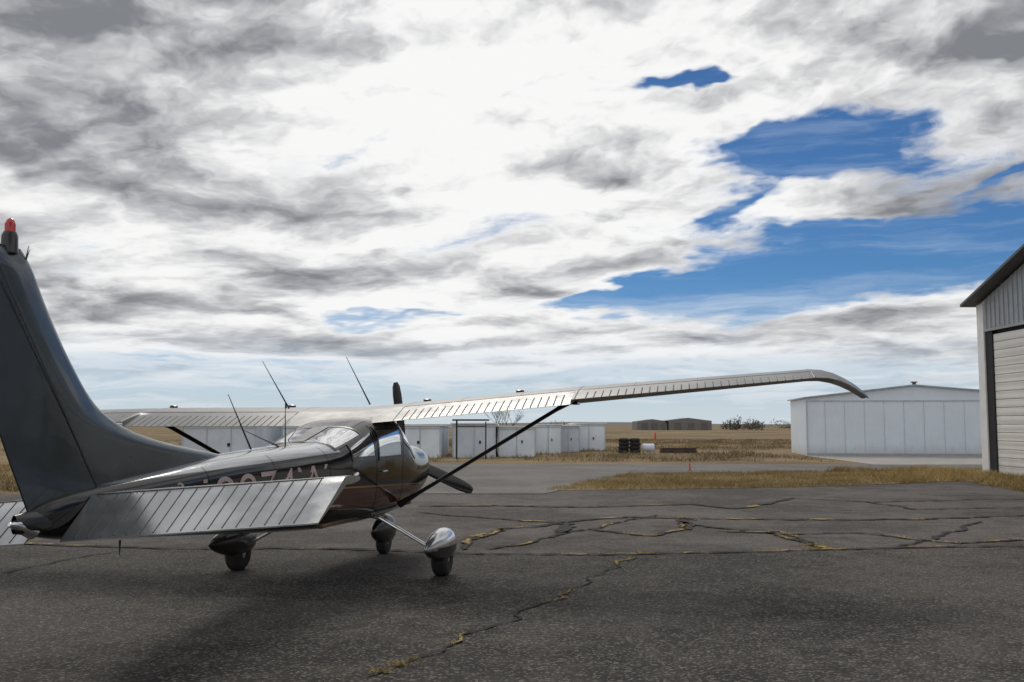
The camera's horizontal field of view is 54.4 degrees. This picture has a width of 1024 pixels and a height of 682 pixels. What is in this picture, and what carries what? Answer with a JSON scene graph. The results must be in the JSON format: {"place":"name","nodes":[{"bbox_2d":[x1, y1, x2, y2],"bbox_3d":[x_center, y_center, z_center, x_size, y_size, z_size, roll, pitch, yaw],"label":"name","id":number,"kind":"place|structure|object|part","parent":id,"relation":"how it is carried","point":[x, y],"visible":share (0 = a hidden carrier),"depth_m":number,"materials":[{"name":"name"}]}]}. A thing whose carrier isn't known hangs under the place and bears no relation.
{"place":"outdoors","nodes":[
{"label":"outdoors","id":0,"kind":"place"},
{"bbox_2d":[0,426,865,493],"bbox_3d":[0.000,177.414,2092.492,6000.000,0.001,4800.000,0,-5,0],"label":"ground","id":1,"kind":"structure","parent":0,"point":[611,432],"depth_m":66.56,"materials":[{"name":"brown plant"}]},
{"bbox_2d":[181,427,281,452],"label":"storage hangar","id":2,"kind":"structure","parent":1,"relation":"on","point":[225,439],"depth_m":43.81,"materials":[{"name":"white metal"}]},
{"bbox_2d":[282,427,297,435],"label":"storage hangar","id":3,"kind":"structure","parent":1,"relation":"on","point":[289,429],"depth_m":46.81,"materials":[{"name":"white metal"}]},
{"bbox_2d":[405,425,450,457],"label":"storage hangar","id":4,"kind":"structure","parent":1,"relation":"on","point":[430,441],"depth_m":49.78,"materials":[{"name":"white metal"}]},
{"bbox_2d":[452,419,488,458],"bbox_3d":[-2.000,4.752,48.211,1.800,1.920,0.120,0,-5,0],"label":"steel frame","id":5,"kind":"object","parent":1,"relation":"on","point":[457,420],"visible":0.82,"depth_m":48.23,"materials":[{"name":"grey metal"}]},
{"bbox_2d":[450,423,498,456],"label":"storage hangar","id":6,"kind":"structure","parent":1,"relation":"on","point":[471,441],"depth_m":50.55,"materials":[{"name":"white metal"}]},
{"bbox_2d":[485,411,523,436],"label":"bare tree","id":7,"kind":"object","parent":1,"relation":"on","point":[501,414],"visible":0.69,"depth_m":77.57,"materials":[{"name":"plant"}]},
{"bbox_2d":[496,426,536,456],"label":"storage hangar","id":8,"kind":"structure","parent":1,"relation":"on","point":[523,443],"depth_m":51.73,"materials":[{"name":"white metal"}]},
{"bbox_2d":[534,424,562,452],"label":"storage hangar","id":9,"kind":"structure","parent":1,"relation":"on","point":[548,438],"depth_m":57.72,"materials":[{"name":"white metal"}]},
{"bbox_2d":[561,425,580,451],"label":"storage hangar","id":10,"kind":"structure","parent":1,"relation":"on","point":[570,437],"depth_m":60.70,"materials":[{"name":"white metal"}]},
{"bbox_2d":[565,423,606,449],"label":"storage hangar","id":11,"kind":"structure","parent":1,"relation":"on","point":[592,435],"depth_m":64.70,"materials":[{"name":"white metal"}]},
{"bbox_2d":[394,415,790,429],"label":"distant trees","id":12,"kind":"object","parent":1,"relation":"on","point":[750,426],"visible":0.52,"depth_m":300.14,"materials":[{"name":"brown plant"}]},
{"bbox_2d":[618,438,640,452],"bbox_3d":[6.869,6.119,58.192,1.351,0.887,0.660,0,-5,0],"label":"tyre stack","id":13,"kind":"object","parent":1,"relation":"on","point":[634,443],"visible":0.94,"depth_m":57.94,"materials":[{"name":"rubber"}]},
{"bbox_2d":[641,444,654,452],"bbox_3d":[8.025,6.325,58.676,0.750,0.536,0.480,0,-5,0],"label":"white tank","id":14,"kind":"object","parent":1,"relation":"on","point":[645,448],"visible":0.99,"depth_m":58.49,"materials":[{"name":"white metal"}]},
{"bbox_2d":[659,448,696,452],"bbox_3d":[9.788,6.433,58.612,2.134,0.310,0.690,0,-5,0],"label":"beam pile","id":15,"kind":"object","parent":1,"relation":"on","point":[686,450],"visible":0.93,"depth_m":58.27,"materials":[{"name":"wood"}]},
{"bbox_2d":[787,381,981,455],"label":"white hangar","id":16,"kind":"structure","parent":1,"relation":"on","point":[914,419],"depth_m":53.21,"materials":[{"name":"metal"}]},
{"bbox_2d":[118,422,789,425],"bbox_3d":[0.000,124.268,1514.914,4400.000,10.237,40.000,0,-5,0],"label":"hills","id":17,"kind":"structure","parent":0,"point":[607,424],"depth_m":1522.44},
{"bbox_2d":[0,545,1023,681],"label":"asphalt","id":18,"kind":"structure","parent":0,"point":[870,615],"depth_m":8.60,"materials":[{"name":"grey asphalt"}]},
{"bbox_2d":[0,218,868,575],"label":"propeller airplane","id":19,"kind":"object","parent":18,"relation":"on","point":[82,466],"visible":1,"depth_m":6.85,"materials":[{"name":"paint"}]},
{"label":"cabin windows","id":20,"kind":"part","parent":19,"relation":"part of","materials":[{"name":"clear glass"}]},
{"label":"window frames","id":21,"kind":"part","parent":19,"relation":"part of","materials":[{"name":"black paint"}]},
{"bbox_2d":[0,473,1023,554],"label":"apron asphalt","id":22,"kind":"structure","parent":0,"point":[413,518],"depth_m":17.07,"materials":[{"name":"grey asphalt"}]},
{"bbox_2d":[26,504,998,642],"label":"crack litter","id":23,"kind":"object","parent":22,"relation":"on","point":[467,541],"visible":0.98,"depth_m":13.98,"materials":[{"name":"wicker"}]},
{"bbox_2d":[4,498,1023,675],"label":"pavement cracks","id":24,"kind":"object","parent":22,"relation":"on","point":[565,528],"visible":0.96,"depth_m":15.04,"materials":[{"name":"black asphalt"}]},
{"bbox_2d":[28,504,1023,672],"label":"crack weeds","id":25,"kind":"object","parent":22,"relation":"on","point":[400,663],"visible":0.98,"depth_m":13.26,"materials":[{"name":"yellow plant"}]},
{"bbox_2d":[421,467,637,493],"bbox_3d":[-1.712,4.279,31.302,13.457,0.001,15.064,0,-5,0],"label":"pavement patch","id":26,"kind":"object","parent":22,"relation":"on","point":[510,481],"visible":0.38,"depth_m":30.47,"materials":[{"name":"concrete"}]},
{"bbox_2d":[546,467,1023,491],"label":"grass verge","id":27,"kind":"object","parent":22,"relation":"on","point":[807,479],"depth_m":28.42,"materials":[{"name":"brown plant"}]},
{"bbox_2d":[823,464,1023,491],"bbox_3d":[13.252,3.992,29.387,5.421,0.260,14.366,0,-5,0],"label":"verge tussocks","id":28,"kind":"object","parent":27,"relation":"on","point":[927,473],"visible":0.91,"depth_m":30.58,"materials":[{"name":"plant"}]},
{"bbox_2d":[960,244,1023,475],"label":"metal hangar","id":29,"kind":"structure","parent":22,"relation":"on","point":[995,298],"depth_m":32.20,"materials":[{"name":"white metal"}]},
{"bbox_2d":[993,329,1023,475],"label":"hangar door","id":30,"kind":"structure","parent":29,"relation":"in","point":[1006,434],"depth_m":31.74,"materials":[{"name":"white metal"}]},
{"bbox_2d":[0,0,1023,423],"label":"sky","id":31,"kind":"structure","parent":0,"point":[443,199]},
{"bbox_2d":[632,418,711,429],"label":"distant barn","id":32,"kind":"structure","parent":0,"point":[680,424],"depth_m":298.93,"materials":[{"name":"grey metal"}]},
{"bbox_2d":[429,463,981,472],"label":"taxiway","id":33,"kind":"structure","parent":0,"point":[654,468],"depth_m":39.37,"materials":[{"name":"grey asphalt"}]},
{"bbox_2d":[803,455,981,464],"bbox_3d":[27.500,5.635,47.395,25.000,0.001,12.400,0,-5,0],"label":"hangar concrete","id":34,"kind":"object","parent":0,"point":[925,460],"visible":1,"depth_m":47.15,"materials":[{"name":"grey concrete"}]}
]}

